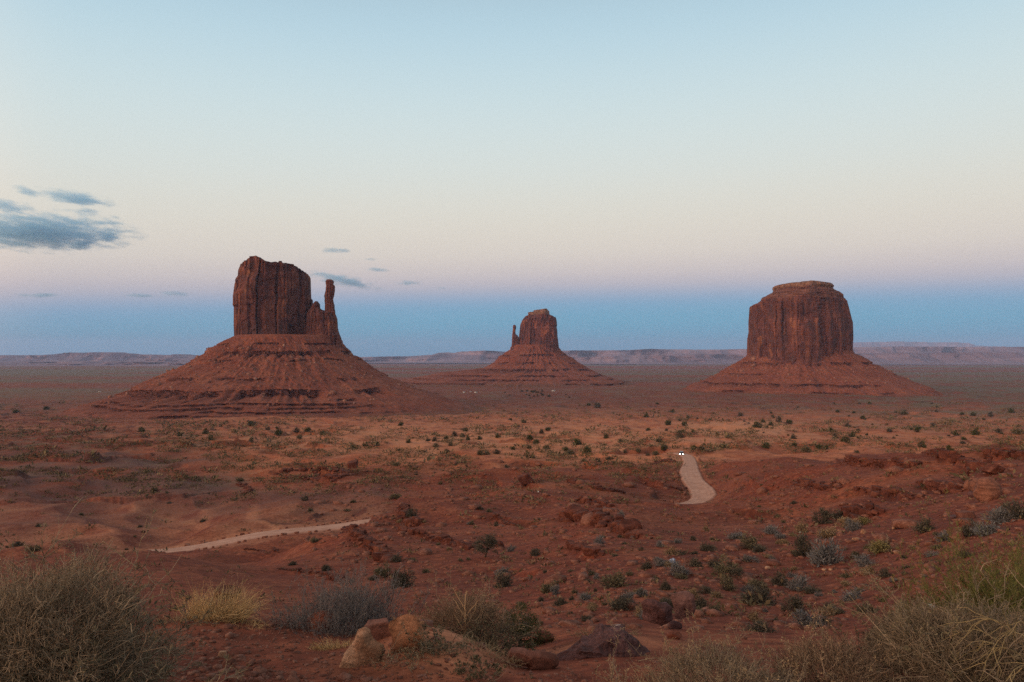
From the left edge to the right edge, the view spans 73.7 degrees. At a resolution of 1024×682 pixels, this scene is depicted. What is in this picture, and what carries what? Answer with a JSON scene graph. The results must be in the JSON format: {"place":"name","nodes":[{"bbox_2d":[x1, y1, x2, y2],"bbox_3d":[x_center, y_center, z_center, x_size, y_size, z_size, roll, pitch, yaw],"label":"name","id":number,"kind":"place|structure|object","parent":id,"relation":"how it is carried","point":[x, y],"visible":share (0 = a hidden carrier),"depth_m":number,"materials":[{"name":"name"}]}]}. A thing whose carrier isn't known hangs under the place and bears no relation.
{"place":"outdoors","nodes":[
{"label":"outdoors","id":0,"kind":"place"},
{"bbox_2d":[0,361,187,365],"bbox_3d":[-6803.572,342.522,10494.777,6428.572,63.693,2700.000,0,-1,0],"label":"hills","id":1,"kind":"structure","parent":0,"point":[98,363],"depth_m":9987.77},
{"bbox_2d":[0,352,195,361],"bbox_3d":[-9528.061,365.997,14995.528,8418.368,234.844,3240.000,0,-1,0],"label":"hills","id":2,"kind":"structure","parent":0,"point":[103,356],"depth_m":14562.74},
{"bbox_2d":[150,519,369,552],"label":"road","id":3,"kind":"structure","parent":0,"point":[241,538],"depth_m":141.46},
{"bbox_2d":[0,363,1023,681],"bbox_3d":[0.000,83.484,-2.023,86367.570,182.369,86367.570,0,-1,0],"label":"ground","id":4,"kind":"structure","parent":0,"point":[984,389],"depth_m":182.28,"materials":[{"name":"soil"}]},
{"bbox_2d":[0,494,250,681],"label":"dry bush","id":5,"kind":"object","parent":4,"relation":"on","point":[109,649],"visible":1,"depth_m":4.34,"materials":[{"name":"beige plant"}]},
{"bbox_2d":[153,611,196,625],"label":"grass tuft","id":6,"kind":"object","parent":4,"relation":"on","point":[177,617],"visible":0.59,"depth_m":7.98,"materials":[{"name":"plant"}]},
{"bbox_2d":[160,562,284,628],"bbox_3d":[-3.431,3.047,8.183,1.548,0.779,1.211,-1,-2,26],"label":"grass tuft","id":7,"kind":"object","parent":4,"relation":"on","point":[227,612],"visible":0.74,"depth_m":8.18,"materials":[{"name":"plant"}]},
{"bbox_2d":[213,585,237,599],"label":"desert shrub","id":8,"kind":"object","parent":4,"relation":"on","point":[226,592],"visible":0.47,"depth_m":25.95,"materials":[{"name":"plant"}]},
{"bbox_2d":[135,613,391,681],"bbox_3d":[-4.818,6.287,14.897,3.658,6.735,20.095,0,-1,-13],"label":"shrub","id":9,"kind":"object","parent":4,"relation":"on","point":[278,674],"depth_m":6.28,"materials":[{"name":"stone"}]},
{"bbox_2d":[44,255,485,419],"bbox_3d":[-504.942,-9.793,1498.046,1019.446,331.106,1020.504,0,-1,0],"label":"butte","id":10,"kind":"object","parent":4,"relation":"on","point":[283,351],"visible":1,"depth_m":1318.19,"materials":[{"name":"stone"}]},
{"bbox_2d":[264,590,337,632],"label":"sage bush","id":11,"kind":"object","parent":4,"relation":"on","point":[292,618],"visible":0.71,"depth_m":8.08,"materials":[{"name":"grey plant"}]},
{"bbox_2d":[276,567,351,582],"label":"rock ledge","id":12,"kind":"object","parent":4,"relation":"on","point":[322,573],"visible":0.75,"depth_m":51.39,"materials":[{"name":"stone"}]},
{"bbox_2d":[274,466,355,481],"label":"rock ledge","id":13,"kind":"object","parent":4,"relation":"on","point":[334,476],"visible":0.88,"depth_m":253.72,"materials":[{"name":"stone"}]},
{"bbox_2d":[307,610,335,631],"bbox_3d":[-2.279,3.359,8.144,0.352,0.261,0.281,0,-1,0],"label":"boulder","id":14,"kind":"object","parent":4,"relation":"on","point":[316,615],"visible":0.41,"depth_m":8.05,"materials":[{"name":"red stone"}]},
{"bbox_2d":[305,636,352,650],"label":"grass tuft","id":15,"kind":"object","parent":4,"relation":"on","point":[326,647],"visible":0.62,"depth_m":6.95,"materials":[{"name":"plant"}]},
{"bbox_2d":[254,544,429,640],"bbox_3d":[-2.098,3.120,8.314,2.116,1.171,2.065,1,-2,-36],"label":"sage bush","id":16,"kind":"object","parent":4,"relation":"on","point":[358,614],"visible":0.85,"depth_m":8.27,"materials":[{"name":"grey plant"}]},
{"bbox_2d":[339,627,384,667],"bbox_3d":[-1.337,2.781,6.116,0.395,0.432,0.240,0,-1,0],"label":"boulder","id":17,"kind":"object","parent":4,"relation":"on","point":[365,645],"visible":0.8,"depth_m":6.03,"materials":[{"name":"stone"}]},
{"bbox_2d":[341,524,399,562],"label":"rock ledge","id":18,"kind":"object","parent":4,"relation":"on","point":[386,552],"visible":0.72,"depth_m":71.16,"materials":[{"name":"stone"}]},
{"bbox_2d":[364,618,390,640],"bbox_3d":[-1.351,2.941,6.939,0.334,0.222,0.246,0,-1,-15],"label":"boulder","id":19,"kind":"object","parent":4,"relation":"on","point":[379,629],"visible":0.52,"depth_m":6.85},
{"bbox_2d":[373,559,392,576],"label":"desert shrub","id":20,"kind":"object","parent":4,"relation":"on","point":[384,573],"visible":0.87,"depth_m":47.21,"materials":[{"name":"green plant"}]},
{"bbox_2d":[349,629,454,679],"bbox_3d":[-0.997,2.732,5.870,0.895,0.370,0.839,-1,-2,28],"label":"dry bush","id":21,"kind":"object","parent":4,"relation":"on","point":[405,654],"visible":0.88,"depth_m":5.95,"materials":[{"name":"plant"}]},
{"bbox_2d":[389,566,414,588],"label":"desert shrub","id":22,"kind":"object","parent":4,"relation":"on","point":[404,579],"visible":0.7,"depth_m":41.37,"materials":[{"name":"green plant"}]},
{"bbox_2d":[389,614,424,653],"bbox_3d":[-0.958,2.729,6.260,0.348,0.455,0.225,0,-1,0],"label":"boulder","id":23,"kind":"object","parent":4,"relation":"on","point":[412,624],"visible":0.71,"depth_m":6.19,"materials":[{"name":"orange stone"}]},
{"bbox_2d":[393,503,423,526],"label":"rock ledge","id":24,"kind":"object","parent":4,"relation":"on","point":[402,509],"visible":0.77,"depth_m":105.23,"materials":[{"name":"stone"}]},
{"bbox_2d":[398,524,472,549],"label":"rock ledge","id":25,"kind":"object","parent":4,"relation":"on","point":[443,538],"visible":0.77,"depth_m":74.69,"materials":[{"name":"stone"}]},
{"bbox_2d":[401,614,475,664],"bbox_3d":[-0.689,2.692,6.134,0.736,0.386,0.735,0,-1,0],"label":"dry bush","id":26,"kind":"object","parent":4,"relation":"on","point":[426,645],"visible":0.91,"depth_m":6.06,"materials":[{"name":"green plant"}]},
{"bbox_2d":[391,563,545,649],"bbox_3d":[-0.578,3.180,8.000,1.916,0.972,1.659,0,-1,0],"label":"dry bush","id":27,"kind":"object","parent":4,"relation":"on","point":[469,610],"visible":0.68,"depth_m":7.87,"materials":[{"name":"plant"}]},
{"bbox_2d":[426,601,541,655],"bbox_3d":[-0.394,3.263,7.614,1.460,0.566,2.069,0,-1,0],"label":"dry bush","id":28,"kind":"object","parent":4,"relation":"on","point":[506,647],"visible":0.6,"depth_m":7.43,"materials":[{"name":"green plant"}]},
{"bbox_2d":[471,531,499,556],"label":"desert shrub","id":29,"kind":"object","parent":4,"relation":"on","point":[489,542],"visible":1,"depth_m":56.26,"materials":[{"name":"green plant"}]},
{"bbox_2d":[438,646,533,681],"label":"dry bush","id":30,"kind":"object","parent":4,"relation":"on","point":[460,670],"visible":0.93,"depth_m":5.66,"materials":[{"name":"brown plant"}]},
{"bbox_2d":[450,631,525,667],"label":"grass tuft","id":31,"kind":"object","parent":4,"relation":"on","point":[489,647],"visible":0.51,"depth_m":6.54,"materials":[{"name":"plant"}]},
{"bbox_2d":[492,570,514,587],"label":"desert shrub","id":32,"kind":"object","parent":4,"relation":"on","point":[504,579],"visible":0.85,"depth_m":36.86,"materials":[{"name":"green plant"}]},
{"bbox_2d":[489,513,517,525],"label":"rock ledge","id":33,"kind":"object","parent":4,"relation":"on","point":[501,520],"visible":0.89,"depth_m":92.37,"materials":[{"name":"stone"}]},
{"bbox_2d":[0,400,1023,505],"bbox_3d":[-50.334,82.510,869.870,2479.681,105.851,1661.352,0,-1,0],"label":"scrub","id":34,"kind":"object","parent":4,"relation":"on","point":[559,454],"visible":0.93,"depth_m":369.81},
{"bbox_2d":[0,471,1023,618],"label":"scrub","id":35,"kind":"object","parent":4,"relation":"on","point":[750,602],"visible":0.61,"depth_m":39.87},
{"bbox_2d":[400,308,633,387],"bbox_3d":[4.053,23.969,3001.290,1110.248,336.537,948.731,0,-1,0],"label":"butte","id":36,"kind":"object","parent":4,"relation":"on","point":[534,356],"visible":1,"depth_m":2814.17,"materials":[{"name":"stone"}]},
{"bbox_2d":[517,473,534,484],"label":"boulder","id":37,"kind":"object","parent":4,"relation":"on","point":[525,479],"visible":0.98,"depth_m":176.96,"materials":[{"name":"stone"}]},
{"bbox_2d":[46,599,1008,681],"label":"gravel","id":38,"kind":"structure","parent":4,"relation":"on","point":[295,678],"depth_m":5.91,"materials":[{"name":"gravel"}]},
{"bbox_2d":[498,601,557,647],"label":"desert shrub","id":39,"kind":"object","parent":4,"relation":"on","point":[527,619],"visible":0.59,"depth_m":9.95,"materials":[{"name":"green plant"}]},
{"bbox_2d":[507,647,559,669],"bbox_3d":[0.202,3.005,6.436,0.497,0.196,0.204,0,-1,0],"label":"boulder","id":40,"kind":"object","parent":4,"relation":"on","point":[539,660],"visible":0.95,"depth_m":6.37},
{"bbox_2d":[533,630,553,643],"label":"desert shrub","id":41,"kind":"object","parent":4,"relation":"on","point":[550,638],"visible":0.41,"depth_m":10.32,"materials":[{"name":"green plant"}]},
{"bbox_2d":[566,540,603,557],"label":"rock ledge","id":42,"kind":"object","parent":4,"relation":"on","point":[589,551],"visible":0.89,"depth_m":42.86,"materials":[{"name":"stone"}]},
{"bbox_2d":[577,496,614,507],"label":"rock ledge","id":43,"kind":"object","parent":4,"relation":"on","point":[604,503],"visible":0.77,"depth_m":95.62,"materials":[{"name":"stone"}]},
{"bbox_2d":[566,478,625,492],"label":"rock ledge","id":44,"kind":"object","parent":4,"relation":"on","point":[597,486],"visible":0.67,"depth_m":167.66,"materials":[{"name":"stone"}]},
{"bbox_2d":[559,504,642,538],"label":"rock ledge","id":45,"kind":"object","parent":4,"relation":"on","point":[626,528],"visible":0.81,"depth_m":67.53,"materials":[{"name":"stone"}]},
{"bbox_2d":[557,623,649,660],"bbox_3d":[0.978,3.347,7.193,1.179,0.651,0.782,1,-2,-27],"label":"boulder","id":46,"kind":"object","parent":4,"relation":"on","point":[596,643],"visible":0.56,"depth_m":7.04,"materials":[{"name":"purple stone"}]},
{"bbox_2d":[596,569,630,588],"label":"desert shrub","id":47,"kind":"object","parent":4,"relation":"on","point":[619,580],"visible":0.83,"depth_m":26.37,"materials":[{"name":"green plant"}]},
{"bbox_2d":[606,588,635,610],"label":"desert shrub","id":48,"kind":"object","parent":4,"relation":"on","point":[619,604],"visible":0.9,"depth_m":18.68,"materials":[{"name":"green plant"}]},
{"bbox_2d":[641,599,672,625],"bbox_3d":[2.582,4.804,12.152,0.466,0.461,0.445,-1,-2,44],"label":"boulder","id":49,"kind":"object","parent":4,"relation":"on","point":[657,612],"visible":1,"depth_m":12.00,"materials":[{"name":"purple stone"}]},
{"bbox_2d":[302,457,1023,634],"bbox_3d":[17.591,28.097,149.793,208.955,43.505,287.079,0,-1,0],"label":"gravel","id":50,"kind":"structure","parent":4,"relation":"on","point":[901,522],"depth_m":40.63,"materials":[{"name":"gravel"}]},
{"bbox_2d":[592,662,746,681],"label":"grass tuft","id":51,"kind":"object","parent":4,"relation":"on","point":[653,677],"visible":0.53,"depth_m":5.03,"materials":[{"name":"plant"}]},
{"bbox_2d":[666,630,681,638],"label":"boulder","id":52,"kind":"object","parent":4,"relation":"on","point":[673,634],"visible":0.91,"depth_m":8.84,"materials":[{"name":"red stone"}]},
{"bbox_2d":[663,555,691,575],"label":"desert shrub","id":53,"kind":"object","parent":4,"relation":"on","point":[681,570],"visible":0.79,"depth_m":29.54,"materials":[{"name":"grey plant"}]},
{"bbox_2d":[670,591,695,618],"bbox_3d":[3.136,4.829,12.503,0.457,0.497,0.250,0,-1,0],"label":"boulder","id":54,"kind":"object","parent":4,"relation":"on","point":[682,601],"visible":0.99,"depth_m":12.42,"materials":[{"name":"stone"}]},
{"bbox_2d":[695,588,710,607],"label":"desert shrub","id":55,"kind":"object","parent":4,"relation":"on","point":[702,603],"visible":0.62,"depth_m":19.98,"materials":[{"name":"green plant"}]},
{"bbox_2d":[696,540,717,550],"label":"desert shrub","id":56,"kind":"object","parent":4,"relation":"on","point":[705,547],"visible":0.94,"depth_m":40.06,"materials":[{"name":"green plant"}]},
{"bbox_2d":[590,590,862,681],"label":"dry bush","id":57,"kind":"object","parent":4,"relation":"on","point":[694,659],"visible":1,"depth_m":5.12,"materials":[{"name":"plant"}]},
{"bbox_2d":[711,552,743,574],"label":"desert shrub","id":58,"kind":"object","parent":4,"relation":"on","point":[720,567],"visible":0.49,"depth_m":30.27,"materials":[{"name":"green plant"}]},
{"bbox_2d":[716,572,739,591],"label":"desert shrub","id":59,"kind":"object","parent":4,"relation":"on","point":[727,583],"visible":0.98,"depth_m":25.65,"materials":[{"name":"green plant"}]},
{"bbox_2d":[727,564,743,579],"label":"desert shrub","id":60,"kind":"object","parent":4,"relation":"on","point":[738,572],"visible":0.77,"depth_m":29.49,"materials":[{"name":"green plant"}]},
{"bbox_2d":[738,530,761,549],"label":"desert shrub","id":61,"kind":"object","parent":4,"relation":"on","point":[747,543],"visible":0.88,"depth_m":41.27,"materials":[{"name":"green plant"}]},
{"bbox_2d":[743,610,764,621],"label":"desert shrub","id":62,"kind":"object","parent":4,"relation":"on","point":[755,615],"visible":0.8,"depth_m":17.17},
{"bbox_2d":[732,581,780,605],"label":"desert shrub","id":63,"kind":"object","parent":4,"relation":"on","point":[765,593],"visible":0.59,"depth_m":21.94,"materials":[{"name":"green plant"}]},
{"bbox_2d":[743,577,771,590],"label":"desert shrub","id":64,"kind":"object","parent":4,"relation":"on","point":[752,581],"visible":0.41,"depth_m":26.52,"materials":[{"name":"green plant"}]},
{"bbox_2d":[736,616,779,632],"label":"desert shrub","id":65,"kind":"object","parent":4,"relation":"on","point":[758,627],"visible":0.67,"depth_m":14.31,"materials":[{"name":"green plant"}]},
{"bbox_2d":[760,524,782,534],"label":"desert shrub","id":66,"kind":"object","parent":4,"relation":"on","point":[771,529],"visible":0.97,"depth_m":52.45,"materials":[{"name":"grey plant"}]},
{"bbox_2d":[768,568,790,585],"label":"desert shrub","id":67,"kind":"object","parent":4,"relation":"on","point":[776,580],"visible":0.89,"depth_m":28.23,"materials":[{"name":"green plant"}]},
{"bbox_2d":[780,589,808,614],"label":"desert shrub","id":68,"kind":"object","parent":4,"relation":"on","point":[795,602],"visible":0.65,"depth_m":19.32,"materials":[{"name":"green plant"}]},
{"bbox_2d":[781,572,814,591],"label":"desert shrub","id":69,"kind":"object","parent":4,"relation":"on","point":[797,582],"visible":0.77,"depth_m":26.67,"materials":[{"name":"grey plant"}]},
{"bbox_2d":[790,531,814,556],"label":"desert shrub","id":70,"kind":"object","parent":4,"relation":"on","point":[799,543],"visible":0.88,"depth_m":37.14,"materials":[{"name":"green plant"}]},
{"bbox_2d":[787,582,824,593],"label":"desert shrub","id":71,"kind":"object","parent":4,"relation":"on","point":[812,590],"visible":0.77,"depth_m":25.48,"materials":[{"name":"green plant"}]},
{"bbox_2d":[789,608,832,627],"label":"desert shrub","id":72,"kind":"object","parent":4,"relation":"on","point":[806,620],"visible":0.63,"depth_m":15.16,"materials":[{"name":"grey plant"}]},
{"bbox_2d":[682,280,943,395],"bbox_3d":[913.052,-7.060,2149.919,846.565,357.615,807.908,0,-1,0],"label":"butte","id":73,"kind":"object","parent":4,"relation":"on","point":[800,338],"visible":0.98,"depth_m":1991.41,"materials":[{"name":"stone"}]},
{"bbox_2d":[790,478,841,491],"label":"rock ledge","id":74,"kind":"object","parent":4,"relation":"on","point":[810,485],"visible":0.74,"depth_m":101.00,"materials":[{"name":"stone"}]},
{"bbox_2d":[734,602,904,681],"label":"dry bush","id":75,"kind":"object","parent":4,"relation":"on","point":[826,659],"visible":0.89,"depth_m":5.25,"materials":[{"name":"plant"}]},
{"bbox_2d":[810,507,833,523],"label":"desert shrub","id":76,"kind":"object","parent":4,"relation":"on","point":[825,514],"visible":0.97,"depth_m":55.65,"materials":[{"name":"green plant"}]},
{"bbox_2d":[812,526,837,538],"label":"desert shrub","id":77,"kind":"object","parent":4,"relation":"on","point":[826,533],"visible":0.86,"depth_m":46.49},
{"bbox_2d":[806,528,846,567],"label":"desert shrub","id":78,"kind":"object","parent":4,"relation":"on","point":[828,552],"visible":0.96,"depth_m":33.69,"materials":[{"name":"grey plant"}]},
{"bbox_2d":[832,514,861,527],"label":"desert shrub","id":79,"kind":"object","parent":4,"relation":"on","point":[843,523],"visible":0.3,"depth_m":51.09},
{"bbox_2d":[837,589,864,600],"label":"desert shrub","id":80,"kind":"object","parent":4,"relation":"on","point":[848,595],"visible":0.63,"depth_m":20.93,"materials":[{"name":"grey plant"}]},
{"bbox_2d":[842,516,863,531],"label":"desert shrub","id":81,"kind":"object","parent":4,"relation":"on","point":[851,526],"visible":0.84,"depth_m":47.42,"materials":[{"name":"grey plant"}]},
{"bbox_2d":[840,502,884,520],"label":"rock ledge","id":82,"kind":"object","parent":4,"relation":"on","point":[853,510],"visible":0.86,"depth_m":54.53,"materials":[{"name":"stone"}]},
{"bbox_2d":[848,552,877,566],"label":"desert shrub","id":83,"kind":"object","parent":4,"relation":"on","point":[863,561],"visible":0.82,"depth_m":30.88,"materials":[{"name":"grey plant"}]},
{"bbox_2d":[852,600,878,614],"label":"desert shrub","id":84,"kind":"object","parent":4,"relation":"on","point":[862,609],"visible":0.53,"depth_m":17.31,"materials":[{"name":"green plant"}]},
{"bbox_2d":[836,454,922,468],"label":"rock ledge","id":85,"kind":"object","parent":4,"relation":"on","point":[849,460],"visible":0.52,"depth_m":107.84,"materials":[{"name":"stone"}]},
{"bbox_2d":[864,532,900,553],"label":"desert shrub","id":86,"kind":"object","parent":4,"relation":"on","point":[880,546],"visible":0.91,"depth_m":33.73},
{"bbox_2d":[853,485,914,498],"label":"rock ledge","id":87,"kind":"object","parent":4,"relation":"on","point":[874,491],"visible":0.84,"depth_m":71.26,"materials":[{"name":"stone"}]},
{"bbox_2d":[804,587,988,676],"bbox_3d":[3.743,2.777,6.305,1.591,0.811,1.630,0,-1,0],"label":"dry bush","id":88,"kind":"object","parent":4,"relation":"on","point":[868,628],"visible":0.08,"depth_m":6.56,"materials":[{"name":"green plant"}]},
{"bbox_2d":[809,554,1023,681],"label":"dry bush","id":89,"kind":"object","parent":4,"relation":"on","point":[914,638],"visible":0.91,"depth_m":5.19,"materials":[{"name":"beige plant"}]},
{"bbox_2d":[937,606,1023,681],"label":"pale branch","id":90,"kind":"object","parent":89,"relation":"attached to","point":[1008,631],"visible":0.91,"depth_m":4.85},
{"bbox_2d":[881,579,962,636],"bbox_3d":[4.940,3.308,8.186,1.108,0.718,1.260,0,-1,0],"label":"broom shrub","id":91,"kind":"object","parent":4,"relation":"on","point":[907,602],"visible":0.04,"depth_m":8.42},
{"bbox_2d":[907,513,937,533],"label":"desert shrub","id":92,"kind":"object","parent":4,"relation":"on","point":[924,524],"visible":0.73,"depth_m":35.84,"materials":[{"name":"green plant"}]},
{"bbox_2d":[915,480,963,493],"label":"rock ledge","id":93,"kind":"object","parent":4,"relation":"on","point":[935,485],"visible":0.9,"depth_m":62.34,"materials":[{"name":"stone"}]},
{"bbox_2d":[921,448,991,475],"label":"rock ledge","id":94,"kind":"object","parent":4,"relation":"on","point":[971,463],"visible":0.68,"depth_m":85.94,"materials":[{"name":"stone"}]},
{"bbox_2d":[891,489,1023,644],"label":"broom shrub","id":95,"kind":"object","parent":4,"relation":"on","point":[1010,590],"visible":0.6,"depth_m":7.54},
{"bbox_2d":[954,510,975,518],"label":"boulder","id":96,"kind":"object","parent":4,"relation":"on","point":[963,514],"visible":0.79,"depth_m":36.05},
{"bbox_2d":[958,515,981,536],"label":"desert shrub","id":97,"kind":"object","parent":4,"relation":"on","point":[966,529],"visible":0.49,"depth_m":30.40,"materials":[{"name":"green plant"}]},
{"bbox_2d":[973,477,1002,500],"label":"boulder","id":98,"kind":"object","parent":4,"relation":"on","point":[987,488],"visible":0.84,"depth_m":43.90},
{"bbox_2d":[970,516,1006,536],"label":"desert shrub","id":99,"kind":"object","parent":4,"relation":"on","point":[990,528],"visible":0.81,"depth_m":29.23,"materials":[{"name":"grey plant"}]},
{"bbox_2d":[981,463,1005,474],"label":"boulder","id":100,"kind":"object","parent":4,"relation":"on","point":[991,468],"visible":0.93,"depth_m":62.92,"materials":[{"name":"stone"}]},
{"bbox_2d":[977,505,1018,523],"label":"desert shrub","id":101,"kind":"object","parent":4,"relation":"on","point":[996,518],"visible":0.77,"depth_m":31.50,"materials":[{"name":"grey plant"}]},
{"bbox_2d":[980,448,1023,460],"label":"rock ledge","id":102,"kind":"object","parent":4,"relation":"on","point":[1013,453],"visible":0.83,"depth_m":77.09,"materials":[{"name":"stone"}]},
{"bbox_2d":[994,498,1023,519],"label":"desert shrub","id":103,"kind":"object","parent":4,"relation":"on","point":[1017,510],"visible":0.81,"depth_m":31.17,"materials":[{"name":"green plant"}]},
{"bbox_2d":[0,0,1023,356],"label":"sky","id":104,"kind":"structure","parent":0,"point":[640,174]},
{"bbox_2d":[573,354,745,363],"bbox_3d":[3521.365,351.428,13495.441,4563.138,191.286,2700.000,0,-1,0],"label":"hills","id":105,"kind":"structure","parent":0,"point":[690,359],"depth_m":13007.27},
{"bbox_2d":[361,346,1023,362],"bbox_3d":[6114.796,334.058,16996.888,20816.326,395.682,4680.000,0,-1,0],"label":"hills","id":106,"kind":"structure","parent":0,"point":[484,356],"depth_m":16470.87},
{"bbox_2d":[669,453,716,503],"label":"road","id":107,"kind":"structure","parent":0,"point":[698,486],"depth_m":211.94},
{"bbox_2d":[853,341,1005,346],"bbox_3d":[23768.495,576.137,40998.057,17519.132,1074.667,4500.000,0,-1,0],"label":"hills","id":108,"kind":"structure","parent":0,"point":[903,343],"depth_m":40592.69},
{"bbox_2d":[855,352,1023,364],"bbox_3d":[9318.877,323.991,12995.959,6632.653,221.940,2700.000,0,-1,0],"label":"hills","id":109,"kind":"structure","parent":0,"point":[988,358],"depth_m":12512.51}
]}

